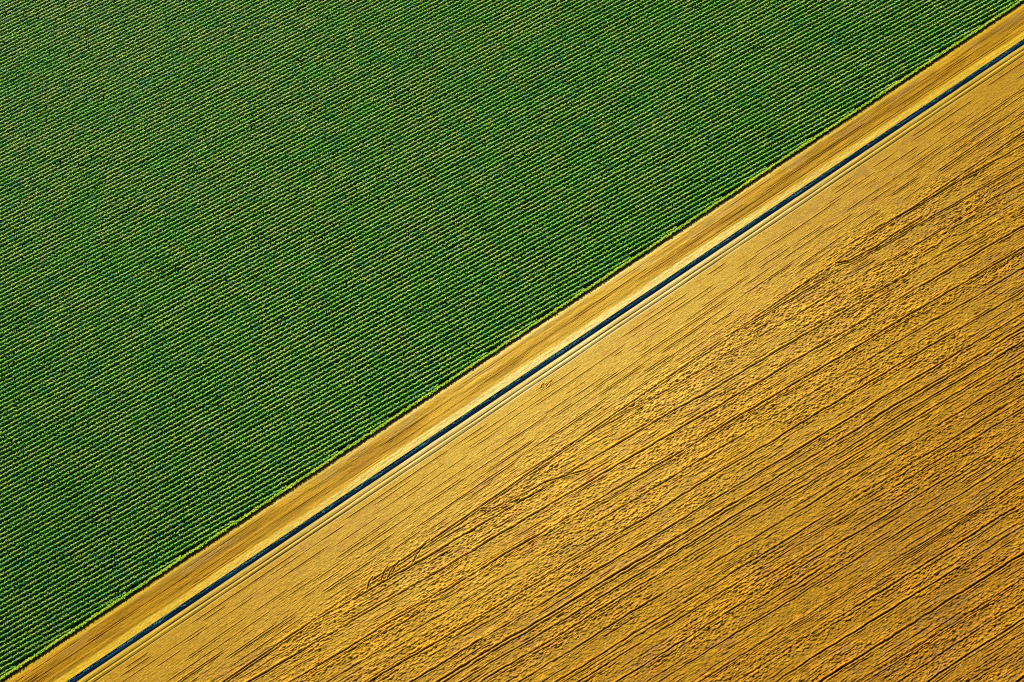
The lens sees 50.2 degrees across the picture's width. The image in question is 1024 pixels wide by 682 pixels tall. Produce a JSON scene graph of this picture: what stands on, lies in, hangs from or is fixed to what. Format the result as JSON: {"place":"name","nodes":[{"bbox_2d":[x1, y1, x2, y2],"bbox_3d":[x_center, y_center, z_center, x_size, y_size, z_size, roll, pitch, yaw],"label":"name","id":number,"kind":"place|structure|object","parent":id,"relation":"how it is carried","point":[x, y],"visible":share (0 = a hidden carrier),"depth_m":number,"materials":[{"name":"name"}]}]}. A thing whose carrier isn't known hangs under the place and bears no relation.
{"place":"outdoors","nodes":[
{"label":"outdoors","id":0,"kind":"place"},
{"bbox_2d":[0,0,1023,679],"bbox_3d":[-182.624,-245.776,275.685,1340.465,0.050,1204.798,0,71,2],"label":"crop field","id":1,"kind":"structure","parent":0,"point":[432,334],"depth_m":192.21,"materials":[{"name":"plant"}]},
{"bbox_2d":[0,450,338,643],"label":"crop row","id":2,"kind":"object","parent":1,"relation":"on","point":[144,561],"visible":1,"depth_m":173.41,"materials":[{"name":"green plant"}]},
{"bbox_2d":[0,0,363,184],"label":"crop row","id":3,"kind":"object","parent":1,"relation":"on","point":[174,96],"visible":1,"depth_m":200.67,"materials":[{"name":"green plant"}]},
{"bbox_2d":[0,0,385,196],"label":"crop row","id":4,"kind":"object","parent":1,"relation":"on","point":[200,94],"visible":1,"depth_m":200.20,"materials":[{"name":"green plant"}]},
{"bbox_2d":[0,417,388,638],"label":"crop row","id":5,"kind":"object","parent":1,"relation":"on","point":[210,518],"visible":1,"depth_m":174.29,"materials":[{"name":"green plant"}]},
{"bbox_2d":[0,0,393,199],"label":"crop row","id":6,"kind":"object","parent":1,"relation":"on","point":[139,129],"visible":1,"depth_m":200.08,"materials":[{"name":"green plant"}]},
{"bbox_2d":[0,0,401,204],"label":"crop row","id":7,"kind":"object","parent":1,"relation":"on","point":[164,120],"visible":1,"depth_m":200.09,"materials":[{"name":"green plant"}]},
{"bbox_2d":[0,0,409,208],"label":"crop row","id":8,"kind":"object","parent":1,"relation":"on","point":[179,117],"visible":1,"depth_m":199.63,"materials":[{"name":"green plant"}]},
{"bbox_2d":[0,0,417,212],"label":"crop row","id":9,"kind":"object","parent":1,"relation":"on","point":[138,141],"visible":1,"depth_m":199.54,"materials":[{"name":"green plant"}]},
{"bbox_2d":[0,0,424,216],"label":"crop row","id":10,"kind":"object","parent":1,"relation":"on","point":[215,106],"visible":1,"depth_m":199.22,"materials":[{"name":"green plant"}]},
{"bbox_2d":[0,0,432,219],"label":"crop row","id":11,"kind":"object","parent":1,"relation":"on","point":[188,124],"visible":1,"depth_m":199.09,"materials":[{"name":"green plant"}]},
{"bbox_2d":[0,384,437,632],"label":"crop row","id":12,"kind":"object","parent":1,"relation":"on","point":[223,505],"visible":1,"depth_m":175.26,"materials":[{"name":"green plant"}]},
{"bbox_2d":[0,0,438,224],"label":"crop row","id":13,"kind":"object","parent":1,"relation":"on","point":[153,145],"visible":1,"depth_m":198.99,"materials":[{"name":"green plant"}]},
{"bbox_2d":[0,0,446,229],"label":"crop row","id":14,"kind":"object","parent":1,"relation":"on","point":[145,154],"visible":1,"depth_m":198.79,"materials":[{"name":"green plant"}]},
{"bbox_2d":[0,0,453,232],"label":"crop row","id":15,"kind":"object","parent":1,"relation":"on","point":[228,115],"visible":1,"depth_m":198.82,"materials":[{"name":"green plant"}]},
{"bbox_2d":[0,0,460,236],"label":"crop row","id":16,"kind":"object","parent":1,"relation":"on","point":[141,164],"visible":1,"depth_m":198.68,"materials":[{"name":"green plant"}]},
{"bbox_2d":[0,0,469,240],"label":"crop row","id":17,"kind":"object","parent":1,"relation":"on","point":[225,125],"visible":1,"depth_m":198.30,"materials":[{"name":"green plant"}]},
{"bbox_2d":[0,0,476,244],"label":"crop row","id":18,"kind":"object","parent":1,"relation":"on","point":[236,123],"visible":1,"depth_m":198.13,"materials":[{"name":"green plant"}]},
{"bbox_2d":[0,0,483,249],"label":"crop row","id":19,"kind":"object","parent":1,"relation":"on","point":[267,111],"visible":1,"depth_m":197.97,"materials":[{"name":"green plant"}]},
{"bbox_2d":[0,352,487,627],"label":"crop row","id":20,"kind":"object","parent":1,"relation":"on","point":[232,495],"visible":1,"depth_m":175.89,"materials":[{"name":"green plant"}]},
{"bbox_2d":[0,0,491,253],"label":"crop row","id":21,"kind":"object","parent":1,"relation":"on","point":[230,134],"visible":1,"depth_m":197.64,"materials":[{"name":"green plant"}]},
{"bbox_2d":[0,0,499,258],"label":"crop row","id":22,"kind":"object","parent":1,"relation":"on","point":[273,116],"visible":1,"depth_m":197.94,"materials":[{"name":"green plant"}]},
{"bbox_2d":[0,0,506,261],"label":"crop row","id":23,"kind":"object","parent":1,"relation":"on","point":[224,145],"visible":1,"depth_m":197.29,"materials":[{"name":"green plant"}]},
{"bbox_2d":[0,0,512,265],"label":"crop row","id":24,"kind":"object","parent":1,"relation":"on","point":[200,162],"visible":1,"depth_m":197.19,"materials":[{"name":"green plant"}]},
{"bbox_2d":[0,0,522,270],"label":"crop row","id":25,"kind":"object","parent":1,"relation":"on","point":[246,142],"visible":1,"depth_m":196.88,"materials":[{"name":"green plant"}]},
{"bbox_2d":[0,0,530,273],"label":"crop row","id":26,"kind":"object","parent":1,"relation":"on","point":[237,151],"visible":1,"depth_m":196.96,"materials":[{"name":"green plant"}]},
{"bbox_2d":[0,319,536,621],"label":"crop row","id":27,"kind":"object","parent":1,"relation":"on","point":[232,490],"visible":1,"depth_m":176.74,"materials":[{"name":"green plant"}]},
{"bbox_2d":[0,0,536,278],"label":"crop row","id":28,"kind":"object","parent":1,"relation":"on","point":[211,169],"visible":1,"depth_m":196.75,"materials":[{"name":"green plant"}]},
{"bbox_2d":[0,0,544,283],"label":"crop row","id":29,"kind":"object","parent":1,"relation":"on","point":[287,133],"visible":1,"depth_m":196.68,"materials":[{"name":"green plant"}]},
{"bbox_2d":[0,0,550,286],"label":"crop row","id":30,"kind":"object","parent":1,"relation":"on","point":[221,171],"visible":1,"depth_m":196.16,"materials":[{"name":"green plant"}]},
{"bbox_2d":[0,0,559,291],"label":"crop row","id":31,"kind":"object","parent":1,"relation":"on","point":[284,143],"visible":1,"depth_m":196.10,"materials":[{"name":"green plant"}]},
{"bbox_2d":[0,0,567,295],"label":"crop row","id":32,"kind":"object","parent":1,"relation":"on","point":[327,124],"visible":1,"depth_m":196.18,"materials":[{"name":"green plant"}]},
{"bbox_2d":[0,0,575,300],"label":"crop row","id":33,"kind":"object","parent":1,"relation":"on","point":[320,132],"visible":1,"depth_m":196.14,"materials":[{"name":"green plant"}]},
{"bbox_2d":[0,288,583,616],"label":"crop row","id":34,"kind":"object","parent":1,"relation":"on","point":[234,484],"visible":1,"depth_m":177.64,"materials":[{"name":"green plant"}]},
{"bbox_2d":[0,0,583,304],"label":"crop row","id":35,"kind":"object","parent":1,"relation":"on","point":[314,140],"visible":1,"depth_m":195.66,"materials":[{"name":"green plant"}]},
{"bbox_2d":[0,0,591,308],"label":"crop row","id":36,"kind":"object","parent":1,"relation":"on","point":[321,140],"visible":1,"depth_m":195.63,"materials":[{"name":"green plant"}]},
{"bbox_2d":[0,0,597,312],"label":"crop row","id":37,"kind":"object","parent":1,"relation":"on","point":[266,173],"visible":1,"depth_m":195.29,"materials":[{"name":"green plant"}]},
{"bbox_2d":[0,0,606,317],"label":"crop row","id":38,"kind":"object","parent":1,"relation":"on","point":[291,164],"visible":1,"depth_m":195.01,"materials":[{"name":"green plant"}]},
{"bbox_2d":[0,0,614,321],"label":"crop row","id":39,"kind":"object","parent":1,"relation":"on","point":[326,150],"visible":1,"depth_m":194.83,"materials":[{"name":"green plant"}]},
{"bbox_2d":[0,0,621,325],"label":"crop row","id":40,"kind":"object","parent":1,"relation":"on","point":[229,205],"visible":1,"depth_m":194.66,"materials":[{"name":"green plant"}]},
{"bbox_2d":[0,257,630,611],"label":"crop row","id":41,"kind":"object","parent":1,"relation":"on","point":[328,426],"visible":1,"depth_m":178.44,"materials":[{"name":"green plant"}]},
{"bbox_2d":[1,0,629,330],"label":"crop row","id":42,"kind":"object","parent":1,"relation":"on","point":[282,181],"visible":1,"depth_m":194.73,"materials":[{"name":"green plant"}]},
{"bbox_2d":[0,0,636,334],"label":"crop row","id":43,"kind":"object","parent":1,"relation":"on","point":[326,162],"visible":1,"depth_m":194.34,"materials":[{"name":"green plant"}]},
{"bbox_2d":[0,0,644,339],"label":"crop row","id":44,"kind":"object","parent":1,"relation":"on","point":[287,187],"visible":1,"depth_m":194.19,"materials":[{"name":"green plant"}]},
{"bbox_2d":[0,0,651,343],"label":"crop row","id":45,"kind":"object","parent":1,"relation":"on","point":[314,177],"visible":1,"depth_m":194.06,"materials":[{"name":"green plant"}]},
{"bbox_2d":[0,0,658,347],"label":"crop row","id":46,"kind":"object","parent":1,"relation":"on","point":[309,184],"visible":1,"depth_m":193.84,"materials":[{"name":"green plant"}]},
{"bbox_2d":[0,0,667,352],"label":"crop row","id":47,"kind":"object","parent":1,"relation":"on","point":[334,175],"visible":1,"depth_m":193.87,"materials":[{"name":"green plant"}]},
{"bbox_2d":[0,0,674,357],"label":"crop row","id":48,"kind":"object","parent":1,"relation":"on","point":[298,198],"visible":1,"depth_m":193.68,"materials":[{"name":"green plant"}]},
{"bbox_2d":[0,226,676,606],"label":"crop row","id":49,"kind":"object","parent":1,"relation":"on","point":[338,416],"visible":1,"depth_m":179.26,"materials":[{"name":"green plant"}]},
{"bbox_2d":[0,0,682,360],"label":"crop row","id":50,"kind":"object","parent":1,"relation":"on","point":[413,141],"visible":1,"depth_m":193.45,"materials":[{"name":"green plant"}]},
{"bbox_2d":[0,0,689,365],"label":"crop row","id":51,"kind":"object","parent":1,"relation":"on","point":[330,190],"visible":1,"depth_m":193.23,"materials":[{"name":"green plant"}]},
{"bbox_2d":[0,0,698,369],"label":"crop row","id":52,"kind":"object","parent":1,"relation":"on","point":[340,190],"visible":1,"depth_m":192.90,"materials":[{"name":"green plant"}]},
{"bbox_2d":[0,0,705,374],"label":"crop row","id":53,"kind":"object","parent":1,"relation":"on","point":[356,186],"visible":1,"depth_m":193.15,"materials":[{"name":"green plant"}]},
{"bbox_2d":[0,0,712,378],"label":"crop row","id":54,"kind":"object","parent":1,"relation":"on","point":[354,190],"visible":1,"depth_m":192.70,"materials":[{"name":"green plant"}]},
{"bbox_2d":[0,197,720,600],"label":"crop row","id":55,"kind":"object","parent":1,"relation":"on","point":[352,403],"visible":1,"depth_m":179.91,"materials":[{"name":"green plant"}]},
{"bbox_2d":[0,0,720,384],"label":"crop row","id":56,"kind":"object","parent":1,"relation":"on","point":[358,192],"visible":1,"depth_m":192.45,"materials":[{"name":"green plant"}]},
{"bbox_2d":[0,0,729,388],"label":"crop row","id":57,"kind":"object","parent":1,"relation":"on","point":[358,196],"visible":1,"depth_m":192.23,"materials":[{"name":"green plant"}]},
{"bbox_2d":[0,0,736,392],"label":"crop row","id":58,"kind":"object","parent":1,"relation":"on","point":[368,196],"visible":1,"depth_m":192.21,"materials":[{"name":"green plant"}]},
{"bbox_2d":[0,0,744,397],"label":"crop row","id":59,"kind":"object","parent":1,"relation":"on","point":[364,202],"visible":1,"depth_m":191.91,"materials":[{"name":"green plant"}]},
{"bbox_2d":[0,0,752,401],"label":"crop row","id":60,"kind":"object","parent":1,"relation":"on","point":[374,200],"visible":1,"depth_m":191.82,"materials":[{"name":"green plant"}]},
{"bbox_2d":[0,0,759,406],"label":"crop row","id":61,"kind":"object","parent":1,"relation":"on","point":[360,212],"visible":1,"depth_m":191.45,"materials":[{"name":"green plant"}]},
{"bbox_2d":[0,166,766,596],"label":"crop row","id":62,"kind":"object","parent":1,"relation":"on","point":[376,384],"visible":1,"depth_m":180.85,"materials":[{"name":"green plant"}]},
{"bbox_2d":[0,0,768,410],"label":"crop row","id":63,"kind":"object","parent":1,"relation":"on","point":[390,200],"visible":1,"depth_m":191.60,"materials":[{"name":"green plant"}]},
{"bbox_2d":[0,0,775,414],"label":"crop row","id":64,"kind":"object","parent":1,"relation":"on","point":[390,206],"visible":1,"depth_m":191.07,"materials":[{"name":"green plant"}]},
{"bbox_2d":[0,0,783,420],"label":"crop row","id":65,"kind":"object","parent":1,"relation":"on","point":[380,216],"visible":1,"depth_m":190.91,"materials":[{"name":"green plant"}]},
{"bbox_2d":[0,0,790,424],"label":"crop row","id":66,"kind":"object","parent":1,"relation":"on","point":[398,210],"visible":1,"depth_m":190.90,"materials":[{"name":"green plant"}]},
{"bbox_2d":[0,0,798,430],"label":"crop row","id":67,"kind":"object","parent":1,"relation":"on","point":[394,216],"visible":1,"depth_m":190.72,"materials":[{"name":"green plant"}]},
{"bbox_2d":[0,0,805,435],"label":"crop row","id":68,"kind":"object","parent":1,"relation":"on","point":[392,222],"visible":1,"depth_m":190.53,"materials":[{"name":"green plant"}]},
{"bbox_2d":[0,138,810,590],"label":"crop row","id":69,"kind":"object","parent":1,"relation":"on","point":[396,368],"visible":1,"depth_m":181.59,"materials":[{"name":"green plant"}]},
{"bbox_2d":[0,0,813,439],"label":"crop row","id":70,"kind":"object","parent":1,"relation":"on","point":[394,224],"visible":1,"depth_m":190.24,"materials":[{"name":"green plant"}]},
{"bbox_2d":[0,0,822,443],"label":"crop row","id":71,"kind":"object","parent":1,"relation":"on","point":[396,228],"visible":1,"depth_m":189.93,"materials":[{"name":"green plant"}]},
{"bbox_2d":[0,0,830,448],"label":"crop row","id":72,"kind":"object","parent":1,"relation":"on","point":[406,228],"visible":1,"depth_m":189.61,"materials":[{"name":"green plant"}]},
{"bbox_2d":[1,0,837,452],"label":"crop row","id":73,"kind":"object","parent":1,"relation":"on","point":[413,228],"visible":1,"depth_m":189.82,"materials":[{"name":"green plant"}]},
{"bbox_2d":[0,0,844,457],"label":"crop row","id":74,"kind":"object","parent":1,"relation":"on","point":[418,230],"visible":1,"depth_m":189.37,"materials":[{"name":"green plant"}]},
{"bbox_2d":[0,108,853,585],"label":"crop row","id":75,"kind":"object","parent":1,"relation":"on","point":[418,352],"visible":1,"depth_m":182.42,"materials":[{"name":"green plant"}]},
{"bbox_2d":[0,0,853,462],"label":"crop row","id":76,"kind":"object","parent":1,"relation":"on","point":[408,240],"visible":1,"depth_m":189.19,"materials":[{"name":"green plant"}]},
{"bbox_2d":[0,0,860,466],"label":"crop row","id":77,"kind":"object","parent":1,"relation":"on","point":[410,244],"visible":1,"depth_m":188.93,"materials":[{"name":"green plant"}]},
{"bbox_2d":[0,0,869,471],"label":"crop row","id":78,"kind":"object","parent":1,"relation":"on","point":[432,236],"visible":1,"depth_m":188.98,"materials":[{"name":"green plant"}]},
{"bbox_2d":[0,0,876,476],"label":"crop row","id":79,"kind":"object","parent":1,"relation":"on","point":[440,236],"visible":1,"depth_m":188.79,"materials":[{"name":"green plant"}]},
{"bbox_2d":[0,0,883,480],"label":"crop row","id":80,"kind":"object","parent":1,"relation":"on","point":[426,248],"visible":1,"depth_m":188.58,"materials":[{"name":"green plant"}]},
{"bbox_2d":[0,0,892,486],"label":"crop row","id":81,"kind":"object","parent":1,"relation":"on","point":[432,250],"visible":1,"depth_m":188.27,"materials":[{"name":"green plant"}]},
{"bbox_2d":[0,81,896,580],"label":"crop row","id":82,"kind":"object","parent":1,"relation":"on","point":[450,329],"visible":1,"depth_m":183.14,"materials":[{"name":"green plant"}]},
{"bbox_2d":[0,0,899,490],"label":"crop row","id":83,"kind":"object","parent":1,"relation":"on","point":[458,240],"visible":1,"depth_m":188.00,"materials":[{"name":"green plant"}]},
{"bbox_2d":[0,0,906,496],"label":"crop row","id":84,"kind":"object","parent":1,"relation":"on","point":[444,252],"visible":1,"depth_m":188.10,"materials":[{"name":"green plant"}]},
{"bbox_2d":[0,0,915,500],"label":"crop row","id":85,"kind":"object","parent":1,"relation":"on","point":[448,254],"visible":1,"depth_m":188.02,"materials":[{"name":"green plant"}]},
{"bbox_2d":[0,0,923,505],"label":"crop row","id":86,"kind":"object","parent":1,"relation":"on","point":[448,260],"visible":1,"depth_m":187.77,"materials":[{"name":"green plant"}]},
{"bbox_2d":[0,0,931,510],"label":"crop row","id":87,"kind":"object","parent":1,"relation":"on","point":[466,254],"visible":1,"depth_m":187.59,"materials":[{"name":"green plant"}]},
{"bbox_2d":[0,53,938,575],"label":"crop row","id":88,"kind":"object","parent":1,"relation":"on","point":[460,319],"visible":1,"depth_m":183.65,"materials":[{"name":"green plant"}]},
{"bbox_2d":[0,0,939,515],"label":"crop row","id":89,"kind":"object","parent":1,"relation":"on","point":[458,264],"visible":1,"depth_m":187.38,"materials":[{"name":"green plant"}]},
{"bbox_2d":[0,0,947,519],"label":"crop row","id":90,"kind":"object","parent":1,"relation":"on","point":[454,270],"visible":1,"depth_m":187.12,"materials":[{"name":"green plant"}]},
{"bbox_2d":[0,0,954,525],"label":"crop row","id":91,"kind":"object","parent":1,"relation":"on","point":[464,270],"visible":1,"depth_m":186.81,"materials":[{"name":"green plant"}]},
{"bbox_2d":[0,0,962,530],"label":"crop row","id":92,"kind":"object","parent":1,"relation":"on","point":[462,274],"visible":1,"depth_m":186.42,"materials":[{"name":"green plant"}]},
{"bbox_2d":[0,0,971,535],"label":"crop row","id":93,"kind":"object","parent":1,"relation":"on","point":[474,272],"visible":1,"depth_m":186.55,"materials":[{"name":"green plant"}]},
{"bbox_2d":[0,25,979,570],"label":"crop row","id":94,"kind":"object","parent":1,"relation":"on","point":[472,307],"visible":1,"depth_m":184.82,"materials":[{"name":"green plant"}]},
{"bbox_2d":[0,0,979,540],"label":"crop row","id":95,"kind":"object","parent":1,"relation":"on","point":[476,276],"visible":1,"depth_m":186.29,"materials":[{"name":"green plant"}]},
{"bbox_2d":[0,0,986,544],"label":"crop row","id":96,"kind":"object","parent":1,"relation":"on","point":[482,278],"visible":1,"depth_m":186.08,"materials":[{"name":"green plant"}]},
{"bbox_2d":[0,0,994,550],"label":"crop row","id":97,"kind":"object","parent":1,"relation":"on","point":[496,276],"visible":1,"depth_m":186.14,"materials":[{"name":"green plant"}]},
{"bbox_2d":[0,0,1001,555],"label":"crop row","id":98,"kind":"object","parent":1,"relation":"on","point":[492,282],"visible":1,"depth_m":185.90,"materials":[{"name":"green plant"}]},
{"bbox_2d":[0,0,1010,560],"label":"crop row","id":99,"kind":"object","parent":1,"relation":"on","point":[492,286],"visible":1,"depth_m":185.48,"materials":[{"name":"green plant"}]},
{"bbox_2d":[0,0,1018,564],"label":"crop row","id":100,"kind":"object","parent":1,"relation":"on","point":[500,286],"visible":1,"depth_m":185.36,"materials":[{"name":"green plant"}]},
{"bbox_2d":[0,0,1022,680],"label":"border row","id":101,"kind":"object","parent":1,"relation":"on","point":[210,538],"visible":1,"depth_m":181.69,"materials":[{"name":"green plant"}]},
{"bbox_2d":[0,1,1023,681],"bbox_3d":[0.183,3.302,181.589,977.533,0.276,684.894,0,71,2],"label":"dirt track","id":102,"kind":"structure","parent":0,"point":[270,521],"depth_m":181.36,"materials":[{"name":"yellow soil"}]},
{"bbox_2d":[66,39,1023,681],"bbox_3d":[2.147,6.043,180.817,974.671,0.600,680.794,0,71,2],"label":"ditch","id":103,"kind":"object","parent":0,"point":[528,371],"visible":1,"depth_m":180.47,"materials":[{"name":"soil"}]},
{"bbox_2d":[69,40,1023,681],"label":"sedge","id":104,"kind":"object","parent":103,"relation":"on","point":[539,364],"visible":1,"depth_m":180.98,"materials":[{"name":"green plant"}]},
{"bbox_2d":[70,41,1023,681],"bbox_3d":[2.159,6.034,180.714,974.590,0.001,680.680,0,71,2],"label":"water","id":105,"kind":"structure","parent":103,"relation":"in","point":[468,415],"depth_m":180.88,"materials":[{"name":"liquid"}]},
{"bbox_2d":[77,45,1023,681],"bbox_3d":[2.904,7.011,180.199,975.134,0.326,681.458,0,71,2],"label":"ditch bank","id":106,"kind":"structure","parent":0,"point":[315,527],"depth_m":180.34,"materials":[{"name":"beige soil"}]},
{"bbox_2d":[97,56,1023,681],"bbox_3d":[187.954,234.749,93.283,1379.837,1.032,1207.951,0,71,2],"label":"stubble field","id":107,"kind":"structure","parent":0,"point":[789,448],"depth_m":172.87,"materials":[{"name":"yellow plant"}]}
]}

